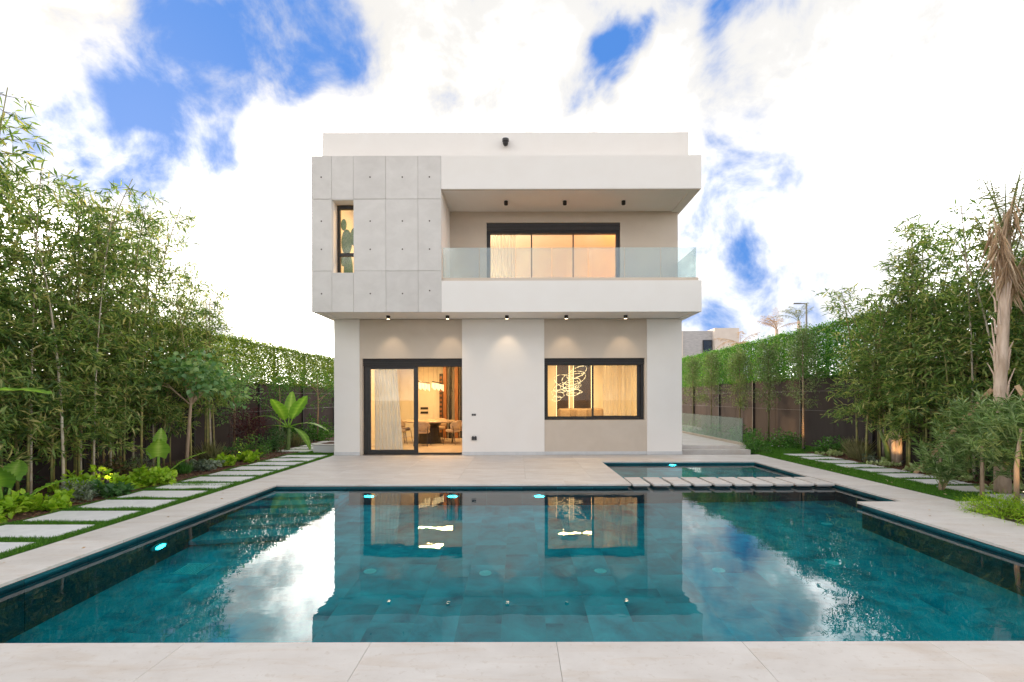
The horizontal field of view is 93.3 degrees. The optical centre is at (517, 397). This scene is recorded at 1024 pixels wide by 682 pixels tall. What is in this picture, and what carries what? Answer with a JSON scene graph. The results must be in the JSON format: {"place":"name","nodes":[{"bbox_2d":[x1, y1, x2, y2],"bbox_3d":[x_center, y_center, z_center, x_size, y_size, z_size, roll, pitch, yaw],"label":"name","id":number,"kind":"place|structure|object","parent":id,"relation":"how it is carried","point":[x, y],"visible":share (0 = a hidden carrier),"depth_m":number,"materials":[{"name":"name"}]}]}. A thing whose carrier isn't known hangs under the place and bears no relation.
{"place":"outdoors","nodes":[
{"label":"outdoors","id":0,"kind":"place"},
{"bbox_2d":[0,455,325,552],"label":"garden path","id":1,"kind":"structure","parent":0,"point":[39,531],"depth_m":6.94,"materials":[{"name":"grey concrete"}]},
{"bbox_2d":[0,433,333,524],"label":"planting bed","id":2,"kind":"object","parent":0,"point":[44,491],"depth_m":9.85,"materials":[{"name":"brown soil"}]},
{"bbox_2d":[0,488,35,523],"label":"lime vine","id":3,"kind":"object","parent":2,"relation":"on","point":[10,506],"visible":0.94,"depth_m":6.28,"materials":[{"name":"green plant"}]},
{"bbox_2d":[3,464,45,496],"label":"plant","id":4,"kind":"object","parent":2,"relation":"on","point":[5,489],"visible":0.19,"depth_m":7.82,"materials":[{"name":"green plant"}]},
{"bbox_2d":[0,387,52,393],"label":"banana plant","id":5,"kind":"object","parent":2,"relation":"on","point":[29,389],"visible":1,"depth_m":6.03,"materials":[{"name":"green plant"}]},
{"bbox_2d":[0,87,65,466],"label":"bamboo","id":6,"kind":"object","parent":2,"relation":"on","point":[5,183],"visible":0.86,"depth_m":7.05,"materials":[{"name":"green plant"}]},
{"bbox_2d":[0,460,79,500],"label":"elephant ear","id":7,"kind":"object","parent":2,"relation":"on","point":[12,473],"visible":0.67,"depth_m":6.65},
{"bbox_2d":[19,488,74,513],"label":"lime vine","id":8,"kind":"object","parent":2,"relation":"on","point":[58,499],"visible":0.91,"depth_m":6.74,"materials":[{"name":"green plant"}]},
{"bbox_2d":[0,158,141,493],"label":"bamboo","id":9,"kind":"object","parent":2,"relation":"on","point":[58,387],"visible":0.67,"depth_m":7.59,"materials":[{"name":"green plant"}]},
{"bbox_2d":[48,478,101,502],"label":"silver shrub","id":10,"kind":"object","parent":2,"relation":"on","point":[87,495],"visible":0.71,"depth_m":7.37,"materials":[{"name":"grey plant"}]},
{"bbox_2d":[44,464,127,495],"bbox_3d":[-7.049,1.366,7.978,0.981,0.549,0.906,0,0,0],"label":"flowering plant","id":11,"kind":"object","parent":2,"relation":"on","point":[85,477],"visible":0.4,"depth_m":7.95,"materials":[{"name":"green plant"}]},
{"bbox_2d":[4,172,168,478],"bbox_3d":[-7.343,-1.252,8.472,2.420,5.618,2.085,0,0,14],"label":"bamboo","id":12,"kind":"object","parent":2,"relation":"on","point":[106,312],"visible":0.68,"depth_m":8.40,"materials":[{"name":"green plant"}]},
{"bbox_2d":[87,478,134,497],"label":"deep green plant","id":13,"kind":"object","parent":2,"relation":"on","point":[114,490],"visible":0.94,"depth_m":7.64,"materials":[{"name":"green plant"}]},
{"bbox_2d":[86,455,141,479],"bbox_3d":[-7.525,1.330,8.835,0.857,0.555,0.687,0,0,12],"label":"coleus","id":14,"kind":"object","parent":2,"relation":"on","point":[114,467],"visible":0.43,"depth_m":8.93,"materials":[{"name":"green plant"}]},
{"bbox_2d":[42,174,190,474],"bbox_3d":[-7.702,-1.377,9.497,2.858,5.870,2.097,0,0,33],"label":"bamboo","id":15,"kind":"object","parent":2,"relation":"on","point":[130,328],"visible":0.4,"depth_m":9.38,"materials":[{"name":"green plant"}]},
{"bbox_2d":[125,454,148,472],"bbox_3d":[-7.274,1.330,9.161,0.510,0.550,0.512,0,0,0],"label":"rosemary","id":16,"kind":"object","parent":2,"relation":"on","point":[136,462],"visible":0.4,"depth_m":9.19,"materials":[{"name":"green plant"}]},
{"bbox_2d":[112,464,177,488],"bbox_3d":[-6.664,1.421,8.585,0.962,0.442,1.060,0,0,43],"label":"lime vine","id":17,"kind":"object","parent":2,"relation":"on","point":[142,477],"visible":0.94,"depth_m":8.58,"materials":[{"name":"green plant"}]},
{"bbox_2d":[79,206,224,467],"bbox_3d":[-7.838,-1.235,10.504,2.529,5.586,2.215,0,0,-15],"label":"bamboo","id":18,"kind":"object","parent":2,"relation":"on","point":[167,414],"visible":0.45,"depth_m":10.53,"materials":[{"name":"green plant"}]},
{"bbox_2d":[2,370,333,491],"bbox_3d":[-8.457,0.549,14.185,0.123,2.080,22.430,0,0,0],"label":"fence","id":19,"kind":"object","parent":2,"relation":"on","point":[222,438],"visible":0.21,"depth_m":13.04,"materials":[{"name":"black metal"}]},
{"bbox_2d":[0,287,333,388],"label":"leaf screen","id":20,"kind":"object","parent":19,"relation":"attached to","point":[250,351],"visible":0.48,"depth_m":16.48,"materials":[{"name":"green plant"}]},
{"bbox_2d":[146,428,204,472],"bbox_3d":[-6.531,1.061,9.141,0.973,0.968,0.576,0,0,0],"label":"elephant ear","id":21,"kind":"object","parent":2,"relation":"on","point":[159,446],"visible":0.89,"depth_m":9.08},
{"bbox_2d":[168,461,193,474],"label":"shrub","id":22,"kind":"object","parent":2,"relation":"on","point":[181,467],"visible":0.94,"depth_m":9.85,"materials":[{"name":"green plant"}]},
{"bbox_2d":[123,346,251,465],"bbox_3d":[-7.231,0.217,10.499,2.036,2.683,2.252,0,0,0],"label":"round leaved tree","id":23,"kind":"object","parent":2,"relation":"on","point":[206,377],"visible":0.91,"depth_m":10.23,"materials":[{"name":"green plant"}]},
{"bbox_2d":[185,459,224,470],"bbox_3d":[-6.771,1.451,10.400,0.764,0.342,0.702,0,0,0],"label":"silver heuchera","id":24,"kind":"object","parent":2,"relation":"on","point":[203,465],"visible":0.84,"depth_m":10.31,"materials":[{"name":"grey plant"}]},
{"bbox_2d":[169,258,248,458],"bbox_3d":[-7.981,-0.938,12.128,1.760,4.993,2.619,0,0,-55],"label":"tree","id":25,"kind":"object","parent":2,"relation":"on","point":[208,328],"visible":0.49,"depth_m":11.85,"materials":[{"name":"green plant"}]},
{"bbox_2d":[189,439,229,460],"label":"grass tuft","id":26,"kind":"object","parent":2,"relation":"on","point":[211,452],"visible":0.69,"depth_m":11.22,"materials":[{"name":"plant"}]},
{"bbox_2d":[210,452,238,466],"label":"lime vine","id":27,"kind":"object","parent":2,"relation":"on","point":[229,459],"visible":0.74,"depth_m":11.03,"materials":[{"name":"green plant"}]},
{"bbox_2d":[211,357,265,453],"bbox_3d":[-8.052,0.202,13.592,1.673,2.714,1.307,0,0,0],"label":"garden tree","id":28,"kind":"object","parent":2,"relation":"on","point":[240,383],"visible":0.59,"depth_m":13.56,"materials":[{"name":"green plant"}]},
{"bbox_2d":[226,406,271,449],"bbox_3d":[-7.330,0.849,13.183,1.123,1.418,1.095,0,0,-12],"label":"shrub","id":29,"kind":"object","parent":2,"relation":"on","point":[248,425],"visible":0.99,"depth_m":13.11,"materials":[{"name":"brown plant"}]},
{"bbox_2d":[236,449,262,462],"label":"lime vine","id":30,"kind":"object","parent":2,"relation":"on","point":[249,456],"visible":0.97,"depth_m":11.81,"materials":[{"name":"green plant"}]},
{"bbox_2d":[232,433,271,457],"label":"round shrub","id":31,"kind":"object","parent":2,"relation":"on","point":[259,448],"visible":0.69,"depth_m":12.83,"materials":[{"name":"green plant"}]},
{"bbox_2d":[259,427,287,451],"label":"round shrub","id":32,"kind":"object","parent":2,"relation":"on","point":[275,442],"visible":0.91,"depth_m":13.91,"materials":[{"name":"green plant"}]},
{"bbox_2d":[253,373,299,430],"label":"garden tree","id":33,"kind":"object","parent":2,"relation":"on","point":[278,391],"visible":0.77,"depth_m":15.56,"materials":[{"name":"green plant"}]},
{"bbox_2d":[270,424,292,447],"bbox_3d":[-7.315,1.162,14.986,0.742,0.882,0.563,0,0,0],"label":"rosemary","id":34,"kind":"object","parent":2,"relation":"on","point":[282,428],"visible":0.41,"depth_m":15.00,"materials":[{"name":"green plant"}]},
{"bbox_2d":[268,420,302,443],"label":"grass tuft","id":35,"kind":"object","parent":2,"relation":"on","point":[285,429],"visible":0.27,"depth_m":16.37,"materials":[{"name":"green plant"}]},
{"bbox_2d":[247,392,328,449],"bbox_3d":[-6.819,0.679,14.289,2.554,1.761,1.134,0,0,0],"label":"banana plant","id":36,"kind":"object","parent":2,"relation":"on","point":[292,408],"visible":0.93,"depth_m":14.20,"materials":[{"name":"green plant"}]},
{"bbox_2d":[280,433,303,446],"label":"grass tuft","id":37,"kind":"object","parent":2,"relation":"on","point":[296,441],"visible":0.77,"depth_m":15.41,"materials":[{"name":"plant"}]},
{"bbox_2d":[283,367,333,440],"bbox_3d":[-7.256,0.215,17.623,1.915,2.686,1.601,0,0,18],"label":"garden tree","id":38,"kind":"object","parent":2,"relation":"on","point":[317,390],"visible":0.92,"depth_m":17.56,"materials":[{"name":"green plant"}]},
{"bbox_2d":[297,428,331,440],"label":"flowering shrub","id":39,"kind":"object","parent":2,"relation":"on","point":[321,436],"visible":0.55,"depth_m":17.55,"materials":[{"name":"green plant"}]},
{"bbox_2d":[300,413,333,438],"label":"leafy plant","id":40,"kind":"object","parent":2,"relation":"on","point":[320,428],"visible":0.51,"depth_m":18.78,"materials":[{"name":"green plant"}]},
{"bbox_2d":[0,444,339,559],"bbox_3d":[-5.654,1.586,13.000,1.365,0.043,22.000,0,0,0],"label":"lawn","id":41,"kind":"structure","parent":0,"point":[144,514],"depth_m":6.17,"materials":[{"name":"green plant"}]},
{"bbox_2d":[281,441,333,451],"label":"garden path","id":42,"kind":"structure","parent":0,"point":[305,447],"depth_m":14.79,"materials":[{"name":"grey concrete"}]},
{"bbox_2d":[0,455,1023,681],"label":"terrace","id":43,"kind":"structure","parent":0,"point":[873,661],"depth_m":2.94,"materials":[{"name":"stone"}]},
{"bbox_2d":[0,462,1023,590],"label":"pool","id":44,"kind":"structure","parent":43,"relation":"in","point":[392,487],"depth_m":7.62,"materials":[{"name":"tile"}]},
{"bbox_2d":[0,464,1023,643],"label":"water","id":45,"kind":"structure","parent":44,"relation":"in","point":[651,563],"depth_m":4.44,"materials":[{"name":"teal liquid"}]},
{"bbox_2d":[0,0,1023,383],"label":"sky","id":46,"kind":"structure","parent":0,"point":[815,127],"materials":[{"name":"white"}]},
{"bbox_2d":[340,455,1023,524],"bbox_3d":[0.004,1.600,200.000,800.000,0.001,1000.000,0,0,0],"label":"ground","id":47,"kind":"structure","parent":0,"point":[1011,520],"depth_m":6.31,"materials":[{"name":"green plant"}]},
{"bbox_2d":[312,442,333,452],"bbox_3d":[-5.401,1.465,14.310,0.872,0.275,1.180,0,0,0],"label":"planter box","id":48,"kind":"object","parent":47,"relation":"on","point":[326,447],"visible":0.47,"depth_m":13.74,"materials":[{"name":"concrete"}]},
{"bbox_2d":[311,132,701,454],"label":"house","id":49,"kind":"structure","parent":47,"relation":"on","point":[422,214],"depth_m":13.07,"materials":[{"name":"paint"}]},
{"bbox_2d":[337,205,353,272],"bbox_3d":[-4.315,-3.990,12.275,0.519,1.784,0.070,0,0,0],"label":"window","id":50,"kind":"structure","parent":49,"relation":"in","point":[339,207],"depth_m":12.24,"materials":[{"name":"black metal"}]},
{"bbox_2d":[341,219,353,272],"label":"cactus","id":51,"kind":"object","parent":49,"relation":"in","point":[347,241],"visible":0.59,"depth_m":13.16,"materials":[{"name":"plant"}]},
{"bbox_2d":[374,369,402,449],"bbox_3d":[-3.640,0.068,13.620,0.820,2.920,0.150,0,0,0],"label":"curtain","id":52,"kind":"object","parent":49,"relation":"hanging from","point":[388,432],"visible":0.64,"depth_m":13.61,"materials":[{"name":"beige fabric"}]},
{"bbox_2d":[363,359,461,453],"bbox_3d":[-2.860,0.233,13.250,2.706,2.603,0.160,0,0,0],"label":"sliding door","id":53,"kind":"structure","parent":49,"relation":"in","point":[369,364],"depth_m":13.22,"materials":[{"name":"black metal"}]},
{"bbox_2d":[413,421,430,445],"bbox_3d":[-3.084,1.138,15.604,0.558,0.802,0.514,0,0,2],"label":"dining chair","id":54,"kind":"object","parent":49,"relation":"on","point":[423,427],"visible":0.71,"depth_m":15.39,"materials":[{"name":"beige fabric"}]},
{"bbox_2d":[402,419,454,443],"bbox_3d":[-3.047,1.151,16.600,1.800,0.768,1.530,0,0,0],"label":"dining table","id":55,"kind":"object","parent":49,"relation":"on","point":[434,434],"visible":0.76,"depth_m":16.29,"materials":[{"name":"wood"}]},
{"bbox_2d":[443,420,461,444],"bbox_3d":[-2.149,1.136,16.102,0.514,0.802,0.558,0,0,29],"label":"dining chair","id":56,"kind":"object","parent":49,"relation":"on","point":[455,426],"visible":0.98,"depth_m":15.90,"materials":[{"name":"beige fabric"}]},
{"bbox_2d":[487,223,619,277],"bbox_3d":[0.992,-3.881,13.580,3.722,2.013,0.160,0,0,0],"label":"balcony door","id":57,"kind":"structure","parent":49,"relation":"in","point":[531,229],"depth_m":13.53,"materials":[{"name":"black metal"}]},
{"bbox_2d":[551,366,586,400],"bbox_3d":[1.684,-0.651,15.998,1.167,1.522,0.622,0,0,0],"label":"chandelier","id":58,"kind":"object","parent":49,"relation":"hanging from","point":[567,383],"visible":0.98,"depth_m":16.00,"materials":[{"name":"white metal"}]},
{"bbox_2d":[442,254,698,280],"bbox_3d":[1.306,-3.331,12.745,6.372,0.854,1.450,0,0,0],"label":"balustrade","id":59,"kind":"object","parent":49,"relation":"on","point":[557,279],"visible":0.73,"depth_m":12.02,"materials":[{"name":"clear glass"}]},
{"bbox_2d":[556,366,591,415],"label":"wall unit","id":60,"kind":"structure","parent":49,"relation":"in","point":[583,399],"depth_m":18.50,"materials":[{"name":"beige wood"}]},
{"bbox_2d":[558,408,603,415],"bbox_3d":[2.352,0.910,17.725,1.700,1.050,1.050,0,0,0],"label":"sofa","id":61,"kind":"object","parent":49,"relation":"in","point":[577,411],"visible":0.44,"depth_m":17.77,"materials":[{"name":"beige fabric"}]},
{"bbox_2d":[544,358,643,419],"bbox_3d":[2.079,-0.245,13.235,2.717,1.670,0.150,0,0,0],"label":"window","id":62,"kind":"structure","parent":49,"relation":"in","point":[639,362],"depth_m":13.21,"materials":[{"name":"black metal"}]},
{"bbox_2d":[715,331,760,348],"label":"dry palm","id":63,"kind":"object","parent":47,"relation":"on","point":[740,338],"visible":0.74,"depth_m":29.70,"materials":[{"name":"beige plant"}]},
{"bbox_2d":[759,308,799,364],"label":"dry palm","id":64,"kind":"object","parent":47,"relation":"on","point":[770,321],"visible":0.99,"depth_m":30.90,"materials":[{"name":"beige plant"}]},
{"bbox_2d":[771,302,813,358],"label":"dry palm","id":65,"kind":"object","parent":47,"relation":"on","point":[798,315],"visible":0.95,"depth_m":32.20,"materials":[{"name":"beige plant"}]},
{"bbox_2d":[682,328,738,384],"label":"neighbour house","id":66,"kind":"structure","parent":0,"point":[695,342],"depth_m":45.00,"materials":[{"name":"white paint"}]},
{"bbox_2d":[703,340,711,351],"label":"window","id":67,"kind":"structure","parent":66,"relation":"in","point":[707,344],"depth_m":44.90,"materials":[{"name":"black glass"}]},
{"bbox_2d":[682,433,750,454],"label":"side terrace","id":68,"kind":"structure","parent":0,"point":[694,445],"depth_m":13.70,"materials":[{"name":"stone"}]},
{"bbox_2d":[682,414,743,444],"bbox_3d":[6.382,0.953,18.870,0.100,0.764,10.260,0,0,0],"label":"railing","id":69,"kind":"object","parent":68,"relation":"on","point":[719,439],"visible":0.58,"depth_m":15.19,"materials":[{"name":"clear glass"}]},
{"bbox_2d":[624,477,834,486],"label":"bridge","id":70,"kind":"structure","parent":0,"point":[729,481],"depth_m":8.85,"materials":[{"name":"stone"}]},
{"bbox_2d":[683,430,1022,500],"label":"lawn","id":71,"kind":"structure","parent":0,"point":[854,476],"depth_m":9.41,"materials":[{"name":"green plant"}]},
{"bbox_2d":[682,418,708,433],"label":"fern bush","id":72,"kind":"object","parent":71,"relation":"on","point":[687,428],"visible":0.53,"depth_m":19.65,"materials":[{"name":"green plant"}]},
{"bbox_2d":[699,422,731,439],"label":"fern bush","id":73,"kind":"object","parent":71,"relation":"on","point":[715,431],"visible":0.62,"depth_m":17.25,"materials":[{"name":"green plant"}]},
{"bbox_2d":[725,423,750,441],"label":"round shrub","id":74,"kind":"object","parent":71,"relation":"on","point":[732,427],"visible":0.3,"depth_m":16.55,"materials":[{"name":"green plant"}]},
{"bbox_2d":[727,425,763,445],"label":"fern bush","id":75,"kind":"object","parent":71,"relation":"on","point":[734,438],"visible":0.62,"depth_m":15.21,"materials":[{"name":"green plant"}]},
{"bbox_2d":[738,430,775,453],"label":"round shrub","id":76,"kind":"object","parent":71,"relation":"on","point":[754,449],"visible":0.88,"depth_m":13.62,"materials":[{"name":"green plant"}]},
{"bbox_2d":[747,337,786,441],"bbox_3d":[8.398,-0.262,16.160,1.283,3.566,1.415,0,0,40],"label":"slender tree","id":77,"kind":"object","parent":71,"relation":"on","point":[767,357],"visible":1,"depth_m":16.14,"materials":[{"name":"green plant"}]},
{"bbox_2d":[758,428,805,448],"bbox_3d":[8.192,1.234,15.099,1.343,0.700,1.281,0,0,-37],"label":"gardenia","id":78,"kind":"object","parent":71,"relation":"on","point":[787,443],"visible":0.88,"depth_m":14.95,"materials":[{"name":"green plant"}]},
{"bbox_2d":[780,322,829,449],"bbox_3d":[8.438,-0.376,14.302,1.417,3.795,1.559,0,0,0],"label":"slender tree","id":79,"kind":"object","parent":71,"relation":"on","point":[802,351],"visible":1,"depth_m":14.25,"materials":[{"name":"green plant"}]},
{"bbox_2d":[815,448,842,455],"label":"variegated plant","id":80,"kind":"object","parent":71,"relation":"on","point":[831,452],"visible":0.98,"depth_m":12.65,"materials":[{"name":"green plant"}]},
{"bbox_2d":[866,457,901,466],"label":"variegated plant","id":81,"kind":"object","parent":71,"relation":"on","point":[884,462],"visible":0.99,"depth_m":10.78,"materials":[{"name":"green plant"}]},
{"bbox_2d":[909,431,977,490],"bbox_3d":[6.985,1.025,8.005,0.907,1.006,0.835,0,0,29],"label":"narrow leaved tree","id":82,"kind":"object","parent":71,"relation":"on","point":[939,470],"visible":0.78,"depth_m":7.93,"materials":[{"name":"green plant"}]},
{"bbox_2d":[913,388,992,473],"bbox_3d":[7.872,0.692,8.825,0.086,1.721,1.922,0,0,8],"label":"timber prop","id":83,"kind":"object","parent":71,"relation":"on","point":[989,391],"visible":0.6,"depth_m":8.44,"materials":[{"name":"brown wood"}]},
{"bbox_2d":[938,473,974,481],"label":"variegated plant","id":84,"kind":"object","parent":71,"relation":"on","point":[963,479],"visible":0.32,"depth_m":8.79,"materials":[{"name":"green plant"}]},
{"bbox_2d":[927,389,1023,496],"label":"narrow leaved tree","id":85,"kind":"object","parent":71,"relation":"on","point":[961,411],"visible":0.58,"depth_m":7.46,"materials":[{"name":"green plant"}]},
{"bbox_2d":[965,151,1023,493],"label":"palm tree","id":86,"kind":"object","parent":71,"relation":"on","point":[1008,273],"visible":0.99,"depth_m":7.69,"materials":[{"name":"brown plant"}]},
{"bbox_2d":[974,482,1023,493],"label":"variegated plant","id":87,"kind":"object","parent":71,"relation":"on","point":[990,487],"visible":0.26,"depth_m":7.93,"materials":[{"name":"green plant"}]},
{"bbox_2d":[682,425,1023,519],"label":"planting bed","id":88,"kind":"object","parent":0,"point":[851,459],"visible":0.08,"depth_m":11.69,"materials":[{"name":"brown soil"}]},
{"bbox_2d":[682,354,707,429],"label":"slender tree","id":89,"kind":"object","parent":88,"relation":"on","point":[694,362],"visible":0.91,"depth_m":23.17,"materials":[{"name":"green plant"}]},
{"bbox_2d":[691,349,729,432],"bbox_3d":[8.340,-0.313,21.111,1.731,3.669,1.341,0,0,0],"label":"slender tree","id":90,"kind":"object","parent":88,"relation":"on","point":[708,364],"visible":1,"depth_m":20.98,"materials":[{"name":"green plant"}]},
{"bbox_2d":[722,347,756,428],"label":"slender tree","id":91,"kind":"object","parent":88,"relation":"on","point":[741,358],"visible":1,"depth_m":18.18,"materials":[{"name":"green plant"}]},
{"bbox_2d":[810,434,851,453],"bbox_3d":[8.691,1.287,13.425,1.004,0.566,0.869,0,0,33],"label":"gardenia","id":92,"kind":"object","parent":88,"relation":"on","point":[827,444],"visible":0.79,"depth_m":13.37,"materials":[{"name":"green plant"}]},
{"bbox_2d":[682,364,1023,480],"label":"fence","id":93,"kind":"object","parent":88,"relation":"on","point":[786,414],"visible":0.23,"depth_m":16.40,"materials":[{"name":"brown metal"}]},
{"bbox_2d":[682,282,1023,387],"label":"leaf screen","id":94,"kind":"object","parent":93,"relation":"attached to","point":[827,344],"visible":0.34,"depth_m":16.09,"materials":[{"name":"green plant"}]},
{"bbox_2d":[839,436,874,457],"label":"grass tuft","id":95,"kind":"object","parent":88,"relation":"on","point":[846,445],"visible":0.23,"depth_m":12.11,"materials":[{"name":"plant"}]},
{"bbox_2d":[843,441,877,460],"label":"grass tuft","id":96,"kind":"object","parent":88,"relation":"on","point":[857,452],"visible":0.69,"depth_m":11.68,"materials":[{"name":"plant"}]},
{"bbox_2d":[811,251,931,461],"bbox_3d":[8.633,-0.838,11.822,2.412,4.717,3.287,0,0,37],"label":"bamboo","id":97,"kind":"object","parent":88,"relation":"on","point":[868,400],"visible":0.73,"depth_m":11.46,"materials":[{"name":"green plant"}]},
{"bbox_2d":[879,429,904,463],"bbox_3d":[8.750,0.663,11.203,0.737,1.731,0.278,0,0,-18],"label":"banana stump","id":98,"kind":"object","parent":88,"relation":"on","point":[893,451],"visible":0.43,"depth_m":11.14,"materials":[{"name":"brown plant"}]},
{"bbox_2d":[863,209,1022,467],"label":"bamboo","id":99,"kind":"object","parent":88,"relation":"on","point":[910,390],"visible":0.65,"depth_m":10.24,"materials":[{"name":"green plant"}]},
{"bbox_2d":[889,188,1023,479],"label":"bamboo","id":100,"kind":"object","parent":88,"relation":"on","point":[972,381],"visible":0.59,"depth_m":9.04,"materials":[{"name":"green plant"}]},
{"bbox_2d":[962,457,1011,481],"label":"shrub","id":101,"kind":"object","parent":88,"relation":"on","point":[988,477],"visible":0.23,"depth_m":8.90,"materials":[{"name":"green plant"}]},
{"bbox_2d":[953,489,1023,519],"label":"asparagus fern","id":102,"kind":"object","parent":88,"relation":"on","point":[984,508],"visible":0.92,"depth_m":6.32,"materials":[{"name":"green plant"}]},
{"bbox_2d":[955,392,1023,509],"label":"narrow leaved tree","id":103,"kind":"object","parent":88,"relation":"on","point":[1000,421],"visible":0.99,"depth_m":6.61,"materials":[{"name":"green plant"}]},
{"bbox_2d":[973,220,1023,482],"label":"bamboo","id":104,"kind":"object","parent":88,"relation":"on","point":[1017,365],"visible":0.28,"depth_m":8.34,"materials":[{"name":"green plant"}]},
{"bbox_2d":[975,391,1023,486],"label":"narrow leaved tree","id":105,"kind":"object","parent":88,"relation":"on","point":[1008,464],"visible":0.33,"depth_m":7.08,"materials":[{"name":"green plant"}]},
{"bbox_2d":[1002,501,1023,525],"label":"asparagus fern","id":106,"kind":"object","parent":88,"relation":"on","point":[1021,511],"visible":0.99,"depth_m":5.98,"materials":[{"name":"green plant"}]},
{"bbox_2d":[784,454,1023,501],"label":"garden path","id":107,"kind":"structure","parent":0,"point":[918,475],"depth_m":9.68,"materials":[{"name":"grey concrete"}]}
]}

